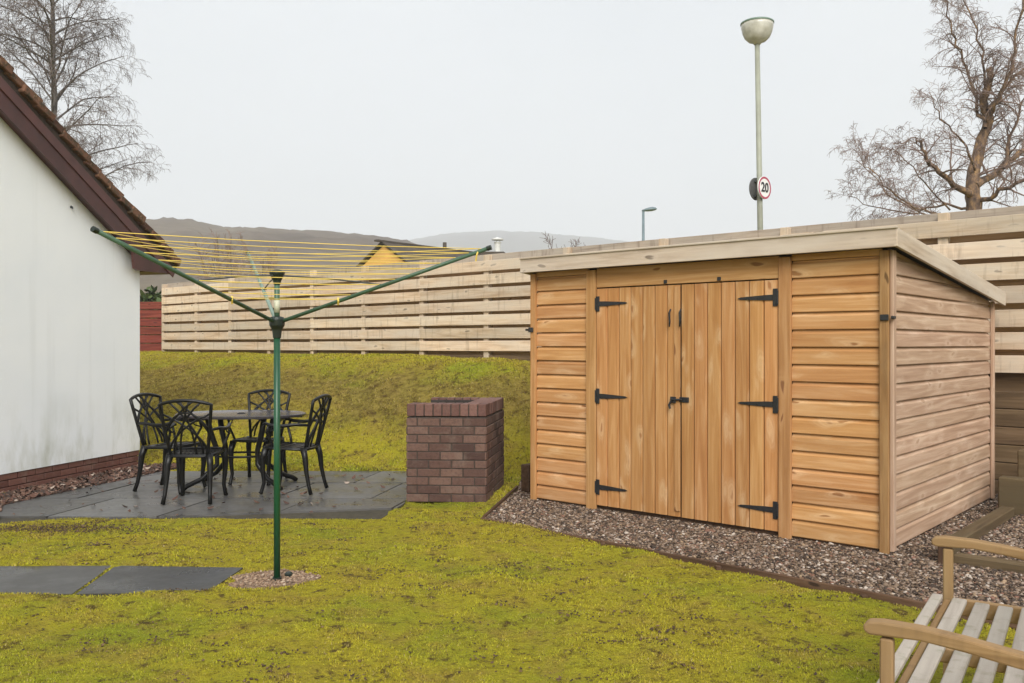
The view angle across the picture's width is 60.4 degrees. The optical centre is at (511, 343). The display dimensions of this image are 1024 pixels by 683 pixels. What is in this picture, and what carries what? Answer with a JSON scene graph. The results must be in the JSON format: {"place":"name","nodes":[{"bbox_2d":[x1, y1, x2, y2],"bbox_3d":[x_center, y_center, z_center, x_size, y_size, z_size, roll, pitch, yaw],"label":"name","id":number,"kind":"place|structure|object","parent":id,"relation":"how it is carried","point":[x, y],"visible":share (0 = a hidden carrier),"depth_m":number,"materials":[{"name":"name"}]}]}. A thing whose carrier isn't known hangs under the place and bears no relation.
{"place":"outdoors","nodes":[
{"label":"outdoors","id":0,"kind":"place"},
{"bbox_2d":[0,507,400,523],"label":"patio bed","id":1,"kind":"object","parent":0,"point":[374,514],"visible":0.15,"depth_m":7.29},
{"bbox_2d":[0,471,406,518],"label":"patio","id":2,"kind":"structure","parent":0,"point":[112,499],"depth_m":8.07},
{"bbox_2d":[129,393,207,494],"bbox_3d":[-3.330,0.946,8.530,0.592,0.940,0.558,0,0,14],"label":"patio chair","id":3,"kind":"object","parent":2,"relation":"on","point":[145,405],"visible":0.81,"depth_m":8.49,"materials":[{"name":"black metal"}]},
{"bbox_2d":[157,399,230,504],"bbox_3d":[-2.859,0.946,7.929,0.558,0.940,0.592,0,0,-2],"label":"patio chair","id":4,"kind":"object","parent":2,"relation":"on","point":[208,451],"visible":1,"depth_m":7.74,"materials":[{"name":"black metal"}]},
{"bbox_2d":[0,462,393,514],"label":"dead leaves","id":5,"kind":"object","parent":2,"relation":"on","point":[95,479],"visible":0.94,"depth_m":8.70,"materials":[{"name":"brown plant"}]},
{"bbox_2d":[175,410,305,490],"bbox_3d":[-2.700,1.055,8.780,1.280,0.739,0.860,0,0,0],"label":"patio table","id":6,"kind":"object","parent":2,"relation":"on","point":[220,416],"visible":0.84,"depth_m":8.63,"materials":[{"name":"black metal"}]},
{"bbox_2d":[227,389,290,485],"bbox_3d":[-2.596,0.946,9.061,0.558,0.940,0.592,0,0,6],"label":"patio chair","id":7,"kind":"object","parent":2,"relation":"on","point":[248,440],"visible":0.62,"depth_m":9.21,"materials":[{"name":"black metal"}]},
{"bbox_2d":[258,394,331,494],"bbox_3d":[-2.059,0.946,8.424,0.592,0.940,0.558,0,0,9],"label":"patio chair","id":8,"kind":"object","parent":2,"relation":"on","point":[303,448],"visible":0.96,"depth_m":8.29,"materials":[{"name":"black metal"}]},
{"bbox_2d":[140,217,418,294],"bbox_3d":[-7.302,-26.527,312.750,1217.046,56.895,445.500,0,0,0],"label":"wooded hill","id":9,"kind":"structure","parent":0,"point":[175,227],"depth_m":241.60,"materials":[{"name":"grey plant"}]},
{"bbox_2d":[0,350,1022,682],"bbox_3d":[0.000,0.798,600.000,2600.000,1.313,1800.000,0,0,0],"label":"lawn","id":10,"kind":"structure","parent":0,"point":[294,640],"depth_m":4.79,"materials":[{"name":"green plant"}]},
{"bbox_2d":[0,566,109,595],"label":"paving slab","id":11,"kind":"structure","parent":10,"relation":"on","point":[64,580],"depth_m":5.31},
{"bbox_2d":[0,0,171,189],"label":"birch tree","id":12,"kind":"object","parent":10,"relation":"on","point":[51,73],"visible":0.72,"depth_m":24.05,"materials":[{"name":"grey plant"}]},
{"bbox_2d":[0,55,180,491],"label":"white house","id":13,"kind":"structure","parent":10,"relation":"on","point":[69,334],"depth_m":8.97,"materials":[{"name":"paint"}]},
{"bbox_2d":[140,302,161,350],"bbox_3d":[-9.911,-0.280,19.724,4.700,1.400,0.119,0,0,6],"label":"red fence","id":14,"kind":"object","parent":10,"relation":"on","point":[151,322],"depth_m":19.47,"materials":[{"name":"red wood"}]},
{"bbox_2d":[140,285,161,343],"bbox_3d":[-9.457,-0.576,23.019,1.363,1.940,1.375,0,0,-38],"label":"evergreen shrub","id":15,"kind":"object","parent":10,"relation":"on","point":[150,295],"visible":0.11,"depth_m":22.73,"materials":[{"name":"green plant"}]},
{"bbox_2d":[76,566,242,596],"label":"paving slab","id":16,"kind":"structure","parent":10,"relation":"on","point":[119,580],"depth_m":5.28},
{"bbox_2d":[183,228,248,278],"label":"bare tree","id":17,"kind":"object","parent":10,"relation":"on","point":[220,260],"visible":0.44,"depth_m":59.72,"materials":[{"name":"brown plant"}]},
{"bbox_2d":[228,240,288,275],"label":"bare tree","id":18,"kind":"object","parent":10,"relation":"on","point":[264,267],"visible":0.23,"depth_m":68.88,"materials":[{"name":"brown plant"}]},
{"bbox_2d":[228,568,320,588],"bbox_3d":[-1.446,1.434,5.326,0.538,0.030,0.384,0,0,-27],"label":"pebble bed","id":19,"kind":"object","parent":10,"relation":"on","point":[250,586],"visible":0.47,"depth_m":5.26,"materials":[{"name":"beige gravel"}]},
{"bbox_2d":[90,226,491,580],"bbox_3d":[-1.036,0.391,5.263,1.848,2.158,2.459,0,0,0],"label":"rotary clothes dryer","id":20,"kind":"object","parent":10,"relation":"on","point":[276,320],"visible":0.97,"depth_m":5.16,"materials":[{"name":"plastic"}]},
{"bbox_2d":[356,239,480,266],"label":"timber house","id":21,"kind":"structure","parent":10,"relation":"on","point":[416,256],"depth_m":42.47,"materials":[{"name":"yellow wood"}]},
{"bbox_2d":[406,397,503,501],"bbox_3d":[-0.514,0.976,8.388,0.724,0.878,1.094,0,0,8],"label":"brick barbecue","id":22,"kind":"object","parent":10,"relation":"on","point":[454,449],"visible":1,"depth_m":7.89,"materials":[{"name":"brown brick"}]},
{"bbox_2d":[0,508,932,682],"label":"earth crumbs","id":23,"kind":"object","parent":10,"relation":"on","point":[244,607],"visible":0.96,"depth_m":5.34,"materials":[{"name":"brown soil"}]},
{"bbox_2d":[0,490,965,682],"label":"fallen leaves","id":24,"kind":"object","parent":10,"relation":"on","point":[568,615],"visible":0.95,"depth_m":4.86,"materials":[{"name":"brown plant"}]},
{"bbox_2d":[480,237,504,254],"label":"house","id":25,"kind":"structure","parent":10,"relation":"on","point":[497,247],"depth_m":39.05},
{"bbox_2d":[482,485,517,517],"bbox_3d":[-0.092,1.431,7.905,0.022,0.092,1.459,0,0,11],"label":"edging board","id":26,"kind":"object","parent":10,"relation":"on","point":[505,497],"visible":0.5,"depth_m":7.87,"materials":[{"name":"brown wood"}]},
{"bbox_2d":[543,232,585,248],"bbox_3d":[1.839,-1.552,26.046,1.926,3.564,1.155,0,0,-27],"label":"bare shrub","id":27,"kind":"object","parent":10,"relation":"on","point":[549,240],"visible":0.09,"depth_m":26.08,"materials":[{"name":"grey plant"}]},
{"bbox_2d":[162,206,1023,391],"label":"timber fence","id":28,"kind":"object","parent":10,"relation":"on","point":[468,307],"visible":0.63,"depth_m":13.36,"materials":[{"name":"brown wood"}]},
{"bbox_2d":[642,207,656,240],"bbox_3d":[4.672,-2.177,30.000,0.528,4.993,0.260,0,0,0],"label":"street lamp","id":29,"kind":"object","parent":10,"relation":"on","point":[643,218],"visible":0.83,"depth_m":29.96,"materials":[{"name":"grey metal"}]},
{"bbox_2d":[481,517,1016,629],"bbox_3d":[1.559,1.458,5.373,5.087,0.145,0.067,0,0,44],"label":"edging board","id":30,"kind":"object","parent":10,"relation":"on","point":[817,585],"visible":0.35,"depth_m":5.29,"materials":[{"name":"brown wood"}]},
{"bbox_2d":[740,17,773,229],"bbox_3d":[3.288,-2.009,11.800,0.440,4.659,0.440,0,0,0],"label":"street lamp","id":31,"kind":"object","parent":10,"relation":"on","point":[756,31],"visible":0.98,"depth_m":11.77,"materials":[{"name":"grey metal"}]},
{"bbox_2d":[749,178,756,199],"bbox_3d":[3.299,-2.085,11.830,0.304,0.304,0.064,0,0,-41],"label":"speed limit sign","id":32,"kind":"object","parent":31,"relation":"attached to","point":[753,188],"visible":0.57,"depth_m":11.80,"materials":[{"name":"grey metal"}]},
{"bbox_2d":[757,176,770,198],"bbox_3d":[3.354,-2.085,11.768,0.304,0.304,0.070,0,0,-41],"label":"speed limit sign","id":33,"kind":"object","parent":31,"relation":"attached to","point":[764,187],"visible":1,"depth_m":11.74,"materials":[{"name":"white metal"}]},
{"bbox_2d":[825,0,1023,220],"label":"birch tree","id":34,"kind":"object","parent":10,"relation":"on","point":[984,111],"visible":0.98,"depth_m":18.84,"materials":[{"name":"brown plant"}]},
{"bbox_2d":[863,535,1023,682],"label":"garden bench","id":35,"kind":"object","parent":10,"relation":"on","point":[957,654],"visible":1,"depth_m":2.87,"materials":[{"name":"brown wood"}]},
{"bbox_2d":[988,391,1023,493],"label":"retaining wall","id":36,"kind":"structure","parent":10,"relation":"on","point":[1009,428],"depth_m":8.31,"materials":[{"name":"brown wood"}]},
{"bbox_2d":[0,0,1023,241],"label":"sky","id":37,"kind":"structure","parent":0,"point":[395,119],"materials":[{"name":"white"}]},
{"bbox_2d":[409,230,627,252],"bbox_3d":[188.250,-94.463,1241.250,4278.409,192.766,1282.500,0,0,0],"label":"hill","id":38,"kind":"structure","parent":0,"point":[517,241],"depth_m":1216.49,"materials":[{"name":"grey"}]},
{"bbox_2d":[485,482,1023,606],"bbox_3d":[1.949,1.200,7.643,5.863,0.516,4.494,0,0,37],"label":"gravel","id":39,"kind":"structure","parent":0,"point":[712,543],"depth_m":6.09,"materials":[{"name":"grey gravel"}]},
{"bbox_2d":[521,463,529,491],"bbox_3d":[0.780,1.290,9.194,0.100,0.260,2.000,0,0,41],"label":"retaining timber","id":40,"kind":"object","parent":39,"relation":"on","point":[525,477],"visible":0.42,"depth_m":8.44,"materials":[{"name":"brown wood"}]},
{"bbox_2d":[519,226,1005,553],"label":"garden shed","id":41,"kind":"structure","parent":39,"relation":"on","point":[830,386],"depth_m":6.79,"materials":[{"name":"brown wood"}]},
{"bbox_2d":[595,285,680,516],"bbox_3d":[1.024,0.456,7.309,0.833,1.861,0.068,0,0,41],"label":"door","id":42,"kind":"structure","parent":41,"relation":"in","point":[639,331],"depth_m":7.30,"materials":[{"name":"brown wood"}]},
{"bbox_2d":[668,280,777,530],"bbox_3d":[1.613,0.456,6.792,0.928,1.861,0.068,0,0,41],"label":"door","id":43,"kind":"structure","parent":41,"relation":"in","point":[729,399],"depth_m":6.75,"materials":[{"name":"brown wood"}]},
{"bbox_2d":[938,547,951,563],"bbox_3d":[2.815,1.360,5.725,0.070,0.200,0.070,0,0,41],"label":"timber stake","id":44,"kind":"object","parent":39,"relation":"on","point":[940,554],"visible":0.06,"depth_m":5.71,"materials":[{"name":"brown wood"}]},
{"bbox_2d":[950,506,1014,554],"bbox_3d":[3.428,1.370,6.446,0.100,0.120,1.720,0,0,41],"label":"timber sleeper","id":45,"kind":"object","parent":39,"relation":"on","point":[985,524],"visible":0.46,"depth_m":6.47,"materials":[{"name":"brown wood"}]},
{"bbox_2d":[954,552,1023,573],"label":"timber sleeper","id":46,"kind":"object","parent":39,"relation":"on","point":[1007,565],"visible":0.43,"depth_m":5.59,"materials":[{"name":"brown wood"}]},
{"bbox_2d":[998,475,1023,515],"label":"step riser","id":47,"kind":"object","parent":39,"relation":"on","point":[1010,491],"visible":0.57,"depth_m":7.14,"materials":[{"name":"brown wood"}]},
{"bbox_2d":[1017,449,1023,476],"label":"step riser","id":48,"kind":"object","parent":39,"relation":"on","point":[1020,462],"visible":0.57,"depth_m":7.46,"materials":[{"name":"brown wood"}]},
{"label":"strip bed","id":49,"kind":"structure","parent":0,"visible":0},
{"bbox_2d":[0,464,176,511],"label":"stone chips","id":50,"kind":"object","parent":49,"relation":"on","point":[113,479],"visible":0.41,"depth_m":8.71,"materials":[{"name":"gravel"}]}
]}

